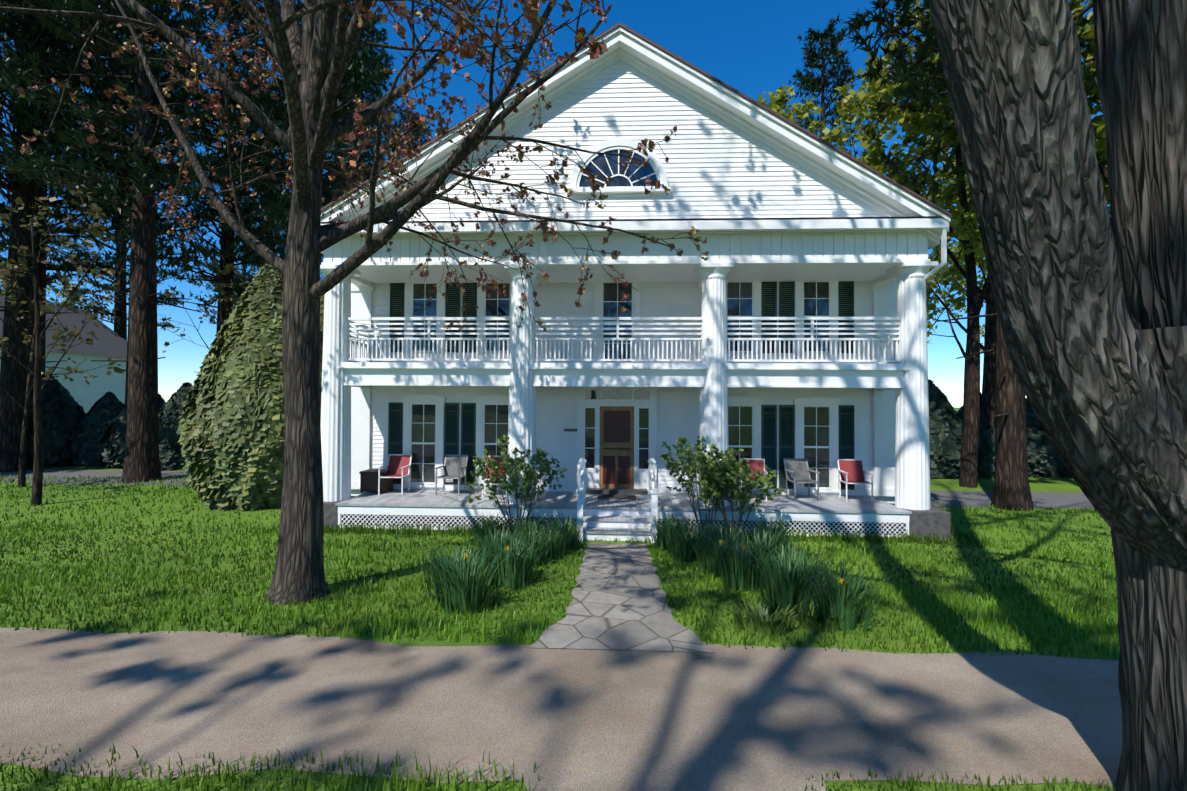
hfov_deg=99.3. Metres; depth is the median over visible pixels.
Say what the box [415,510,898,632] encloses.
daffodil
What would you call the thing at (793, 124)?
roof
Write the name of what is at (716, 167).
house walls
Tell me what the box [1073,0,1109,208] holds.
deciduous leaves
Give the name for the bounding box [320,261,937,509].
columns
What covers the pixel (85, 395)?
neighbour house walls
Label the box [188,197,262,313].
tree
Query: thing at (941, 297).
deciduous leaves
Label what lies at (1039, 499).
road
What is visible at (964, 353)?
deciduous tree trunk
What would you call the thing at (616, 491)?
door threshold
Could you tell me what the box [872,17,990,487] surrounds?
deciduous tree trunk
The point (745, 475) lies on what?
shrub
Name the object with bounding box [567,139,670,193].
fan window frame
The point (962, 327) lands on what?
deciduous tree trunk
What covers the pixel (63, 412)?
conifer hedge
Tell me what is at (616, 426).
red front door
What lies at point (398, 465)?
porch chair frame
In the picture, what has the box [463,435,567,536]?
shrub
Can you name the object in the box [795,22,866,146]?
tree
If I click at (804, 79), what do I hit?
pine needles
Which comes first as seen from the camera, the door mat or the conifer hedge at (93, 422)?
the door mat
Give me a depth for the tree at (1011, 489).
13.51 m
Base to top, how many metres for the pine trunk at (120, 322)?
28.573 m
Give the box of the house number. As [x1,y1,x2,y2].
[564,429,587,431]
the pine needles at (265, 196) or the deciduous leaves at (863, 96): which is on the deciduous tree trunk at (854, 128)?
the deciduous leaves at (863, 96)
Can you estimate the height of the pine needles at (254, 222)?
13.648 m
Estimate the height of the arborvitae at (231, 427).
6.939 m
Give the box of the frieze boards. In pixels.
[323,232,927,261]
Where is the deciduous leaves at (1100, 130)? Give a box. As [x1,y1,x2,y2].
[1084,28,1107,171]
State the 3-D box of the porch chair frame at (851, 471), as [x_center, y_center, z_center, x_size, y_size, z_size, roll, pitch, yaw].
[6.122,1.978,11.827,0.612,0.905,0.654,0,-1,8]
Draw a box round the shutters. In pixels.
[388,281,853,489]
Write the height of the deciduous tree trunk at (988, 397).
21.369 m
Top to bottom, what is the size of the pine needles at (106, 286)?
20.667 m
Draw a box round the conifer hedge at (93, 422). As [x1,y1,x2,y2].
[69,391,123,466]
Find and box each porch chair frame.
[377,454,411,494]
[435,455,467,495]
[482,456,506,496]
[740,458,767,500]
[783,458,819,500]
[837,459,873,501]
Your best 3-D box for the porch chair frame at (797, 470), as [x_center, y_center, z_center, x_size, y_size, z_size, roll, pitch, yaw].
[4.902,1.972,11.928,0.612,0.905,0.654,0,-1,-2]
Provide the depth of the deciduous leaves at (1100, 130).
13.42 m
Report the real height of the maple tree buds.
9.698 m
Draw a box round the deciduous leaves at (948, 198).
[866,0,1092,247]
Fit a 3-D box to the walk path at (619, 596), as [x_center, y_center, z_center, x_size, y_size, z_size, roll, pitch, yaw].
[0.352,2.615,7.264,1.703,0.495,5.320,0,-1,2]
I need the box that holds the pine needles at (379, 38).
[261,2,417,275]
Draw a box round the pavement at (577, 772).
[521,751,825,790]
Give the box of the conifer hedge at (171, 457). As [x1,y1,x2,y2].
[158,382,192,470]
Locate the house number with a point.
(572, 430)
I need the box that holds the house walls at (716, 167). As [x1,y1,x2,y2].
[351,60,894,502]
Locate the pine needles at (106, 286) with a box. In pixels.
[10,56,200,330]
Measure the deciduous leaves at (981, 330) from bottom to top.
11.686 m
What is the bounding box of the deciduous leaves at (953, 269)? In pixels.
[920,135,1097,319]
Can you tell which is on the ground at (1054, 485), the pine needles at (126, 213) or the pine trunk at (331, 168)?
the pine trunk at (331, 168)
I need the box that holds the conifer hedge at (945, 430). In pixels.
[928,379,962,478]
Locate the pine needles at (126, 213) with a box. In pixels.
[0,0,266,265]
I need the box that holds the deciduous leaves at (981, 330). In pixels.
[980,307,985,351]
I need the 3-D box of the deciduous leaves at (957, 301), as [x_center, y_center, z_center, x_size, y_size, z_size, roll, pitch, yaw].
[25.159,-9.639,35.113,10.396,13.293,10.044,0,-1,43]
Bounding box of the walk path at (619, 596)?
[529,543,712,651]
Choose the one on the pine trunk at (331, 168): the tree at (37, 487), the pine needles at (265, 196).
the pine needles at (265, 196)
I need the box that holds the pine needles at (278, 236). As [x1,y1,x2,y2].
[117,0,330,309]
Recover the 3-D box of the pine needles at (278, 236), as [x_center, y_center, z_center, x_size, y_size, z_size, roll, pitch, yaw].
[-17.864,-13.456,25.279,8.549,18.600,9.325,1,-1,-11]
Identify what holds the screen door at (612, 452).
attached to the house trim
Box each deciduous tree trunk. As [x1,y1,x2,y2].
[776,87,918,169]
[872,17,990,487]
[880,0,1089,427]
[926,154,983,350]
[926,204,983,403]
[926,266,965,332]
[1086,89,1107,188]
[1087,40,1110,222]
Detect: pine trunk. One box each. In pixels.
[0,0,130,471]
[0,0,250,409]
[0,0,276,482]
[0,15,130,385]
[54,99,182,340]
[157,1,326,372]
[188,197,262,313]
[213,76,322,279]
[252,52,402,261]
[270,13,414,256]
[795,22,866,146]
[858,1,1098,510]
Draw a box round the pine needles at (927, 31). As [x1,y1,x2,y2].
[842,0,1101,194]
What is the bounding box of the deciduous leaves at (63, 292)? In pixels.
[2,278,83,309]
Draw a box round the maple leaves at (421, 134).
[361,104,434,165]
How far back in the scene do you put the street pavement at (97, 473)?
18.38 m
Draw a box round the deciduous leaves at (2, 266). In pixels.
[0,241,56,295]
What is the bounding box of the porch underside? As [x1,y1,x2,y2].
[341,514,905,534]
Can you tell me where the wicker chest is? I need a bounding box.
[359,469,392,492]
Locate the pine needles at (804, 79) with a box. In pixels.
[788,12,886,157]
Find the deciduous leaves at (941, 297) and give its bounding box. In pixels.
[926,245,966,343]
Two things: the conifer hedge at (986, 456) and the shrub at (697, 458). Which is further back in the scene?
the conifer hedge at (986, 456)
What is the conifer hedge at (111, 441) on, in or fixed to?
on the ground at (1054, 485)
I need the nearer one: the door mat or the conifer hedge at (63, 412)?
the door mat
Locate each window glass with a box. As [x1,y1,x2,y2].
[411,282,828,486]
[579,150,656,186]
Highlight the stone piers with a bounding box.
[323,496,950,538]
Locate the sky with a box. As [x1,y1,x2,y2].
[0,0,1109,406]
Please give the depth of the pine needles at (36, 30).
19.57 m
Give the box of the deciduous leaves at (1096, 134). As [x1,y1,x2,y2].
[990,55,1110,294]
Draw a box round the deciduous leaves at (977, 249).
[855,0,1108,269]
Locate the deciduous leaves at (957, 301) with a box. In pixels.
[926,159,987,336]
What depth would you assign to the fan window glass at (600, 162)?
11.06 m
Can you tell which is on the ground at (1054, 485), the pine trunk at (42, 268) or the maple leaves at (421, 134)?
the pine trunk at (42, 268)
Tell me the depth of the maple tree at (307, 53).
6.10 m
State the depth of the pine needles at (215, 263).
46.18 m
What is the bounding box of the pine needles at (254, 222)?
[193,67,326,280]
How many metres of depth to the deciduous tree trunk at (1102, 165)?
14.16 m
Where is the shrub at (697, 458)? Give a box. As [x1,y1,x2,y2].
[660,436,748,532]
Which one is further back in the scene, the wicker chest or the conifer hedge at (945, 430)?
the conifer hedge at (945, 430)
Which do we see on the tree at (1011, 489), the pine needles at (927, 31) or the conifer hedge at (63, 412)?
the pine needles at (927, 31)
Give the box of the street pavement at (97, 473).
[0,470,189,485]
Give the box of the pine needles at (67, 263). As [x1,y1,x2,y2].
[0,3,172,288]
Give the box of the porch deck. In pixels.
[335,489,911,534]
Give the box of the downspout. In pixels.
[925,228,946,280]
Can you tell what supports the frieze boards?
on the house trim
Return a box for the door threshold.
[586,488,647,494]
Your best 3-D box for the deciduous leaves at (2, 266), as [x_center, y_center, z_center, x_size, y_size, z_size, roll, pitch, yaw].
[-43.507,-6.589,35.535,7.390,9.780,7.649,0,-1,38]
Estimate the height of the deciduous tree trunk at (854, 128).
18.680 m
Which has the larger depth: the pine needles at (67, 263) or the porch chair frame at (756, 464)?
the pine needles at (67, 263)
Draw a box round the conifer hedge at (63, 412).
[29,375,85,467]
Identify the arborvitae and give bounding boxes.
[175,262,322,510]
[320,294,324,346]
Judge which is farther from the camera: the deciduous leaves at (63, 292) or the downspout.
the deciduous leaves at (63, 292)
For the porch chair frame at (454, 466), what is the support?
on the porch deck
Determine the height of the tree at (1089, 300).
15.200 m
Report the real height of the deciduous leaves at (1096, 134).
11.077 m
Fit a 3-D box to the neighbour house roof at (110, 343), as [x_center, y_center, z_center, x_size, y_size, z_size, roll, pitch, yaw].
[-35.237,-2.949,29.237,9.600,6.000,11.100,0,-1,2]
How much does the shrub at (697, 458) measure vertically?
2.259 m
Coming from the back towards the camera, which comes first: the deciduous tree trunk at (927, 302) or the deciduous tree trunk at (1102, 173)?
the deciduous tree trunk at (927, 302)
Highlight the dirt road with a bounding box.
[0,627,1122,787]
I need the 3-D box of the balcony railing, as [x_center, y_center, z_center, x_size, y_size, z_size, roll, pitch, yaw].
[0.565,-1.243,11.880,12.805,0.980,1.362,0,-1,2]
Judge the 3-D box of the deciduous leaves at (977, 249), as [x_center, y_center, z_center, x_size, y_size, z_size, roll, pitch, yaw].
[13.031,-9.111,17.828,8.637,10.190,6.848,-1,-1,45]
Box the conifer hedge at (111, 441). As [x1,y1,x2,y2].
[96,394,164,468]
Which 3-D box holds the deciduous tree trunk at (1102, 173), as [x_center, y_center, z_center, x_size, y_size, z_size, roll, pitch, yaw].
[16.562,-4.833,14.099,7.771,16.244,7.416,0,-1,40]
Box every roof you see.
[0,295,126,357]
[321,22,951,216]
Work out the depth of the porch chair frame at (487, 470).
12.29 m
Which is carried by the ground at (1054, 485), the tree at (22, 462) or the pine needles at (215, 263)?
the tree at (22, 462)
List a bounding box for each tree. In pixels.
[0,0,703,604]
[0,190,126,505]
[0,261,115,486]
[157,259,249,352]
[929,0,1186,790]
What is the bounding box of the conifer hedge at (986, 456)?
[957,392,994,478]
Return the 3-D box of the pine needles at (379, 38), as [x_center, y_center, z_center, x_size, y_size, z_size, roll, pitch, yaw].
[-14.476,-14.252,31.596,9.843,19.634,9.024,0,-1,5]
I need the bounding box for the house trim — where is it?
[320,26,950,542]
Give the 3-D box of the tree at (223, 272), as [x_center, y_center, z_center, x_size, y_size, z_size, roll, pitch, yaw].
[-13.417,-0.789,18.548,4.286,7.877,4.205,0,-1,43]
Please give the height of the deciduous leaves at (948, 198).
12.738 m
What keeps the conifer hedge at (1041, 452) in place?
on the ground at (1054, 485)
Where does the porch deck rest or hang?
on the house trim
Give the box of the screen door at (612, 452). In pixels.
[599,406,633,488]
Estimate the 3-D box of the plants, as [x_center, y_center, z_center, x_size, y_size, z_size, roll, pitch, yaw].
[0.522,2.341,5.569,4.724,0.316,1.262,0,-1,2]
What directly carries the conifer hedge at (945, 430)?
on the ground at (1054, 485)
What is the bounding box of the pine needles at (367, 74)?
[192,0,400,236]
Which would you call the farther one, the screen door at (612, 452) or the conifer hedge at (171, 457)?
the conifer hedge at (171, 457)
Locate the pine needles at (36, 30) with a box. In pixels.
[0,0,166,261]
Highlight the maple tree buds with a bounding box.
[17,0,708,331]
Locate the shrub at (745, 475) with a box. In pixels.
[697,443,785,539]
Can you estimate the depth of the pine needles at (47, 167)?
16.53 m
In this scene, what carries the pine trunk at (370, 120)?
on the ground at (1054, 485)
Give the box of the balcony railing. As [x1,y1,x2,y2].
[348,317,899,363]
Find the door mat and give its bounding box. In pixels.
[597,494,635,499]
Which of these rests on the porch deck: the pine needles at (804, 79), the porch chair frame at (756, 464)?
the porch chair frame at (756, 464)
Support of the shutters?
attached to the house trim
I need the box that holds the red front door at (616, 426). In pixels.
[603,411,629,483]
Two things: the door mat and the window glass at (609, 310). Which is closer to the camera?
the door mat
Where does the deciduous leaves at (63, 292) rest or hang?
on the deciduous tree trunk
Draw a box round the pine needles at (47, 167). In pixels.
[0,0,293,212]
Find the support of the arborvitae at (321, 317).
on the ground at (1054, 485)
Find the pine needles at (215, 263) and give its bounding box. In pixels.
[185,190,282,323]
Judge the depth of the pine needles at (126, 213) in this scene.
19.72 m
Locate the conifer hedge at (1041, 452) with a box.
[1026,398,1060,477]
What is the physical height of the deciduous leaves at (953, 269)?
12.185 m
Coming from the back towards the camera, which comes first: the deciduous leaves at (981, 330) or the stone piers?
the deciduous leaves at (981, 330)
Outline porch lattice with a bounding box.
[338,514,908,537]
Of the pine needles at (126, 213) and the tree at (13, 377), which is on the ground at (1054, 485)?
the tree at (13, 377)
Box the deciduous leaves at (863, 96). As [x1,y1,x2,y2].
[757,50,937,183]
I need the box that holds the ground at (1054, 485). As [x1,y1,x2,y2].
[0,407,1119,790]
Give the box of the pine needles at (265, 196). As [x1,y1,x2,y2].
[229,20,409,273]
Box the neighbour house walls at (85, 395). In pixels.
[0,348,126,412]
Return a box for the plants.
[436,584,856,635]
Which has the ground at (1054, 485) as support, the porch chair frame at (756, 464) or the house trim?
the house trim
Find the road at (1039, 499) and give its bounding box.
[930,491,1093,507]
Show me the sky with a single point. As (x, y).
(753, 47)
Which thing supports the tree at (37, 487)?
on the ground at (1054, 485)

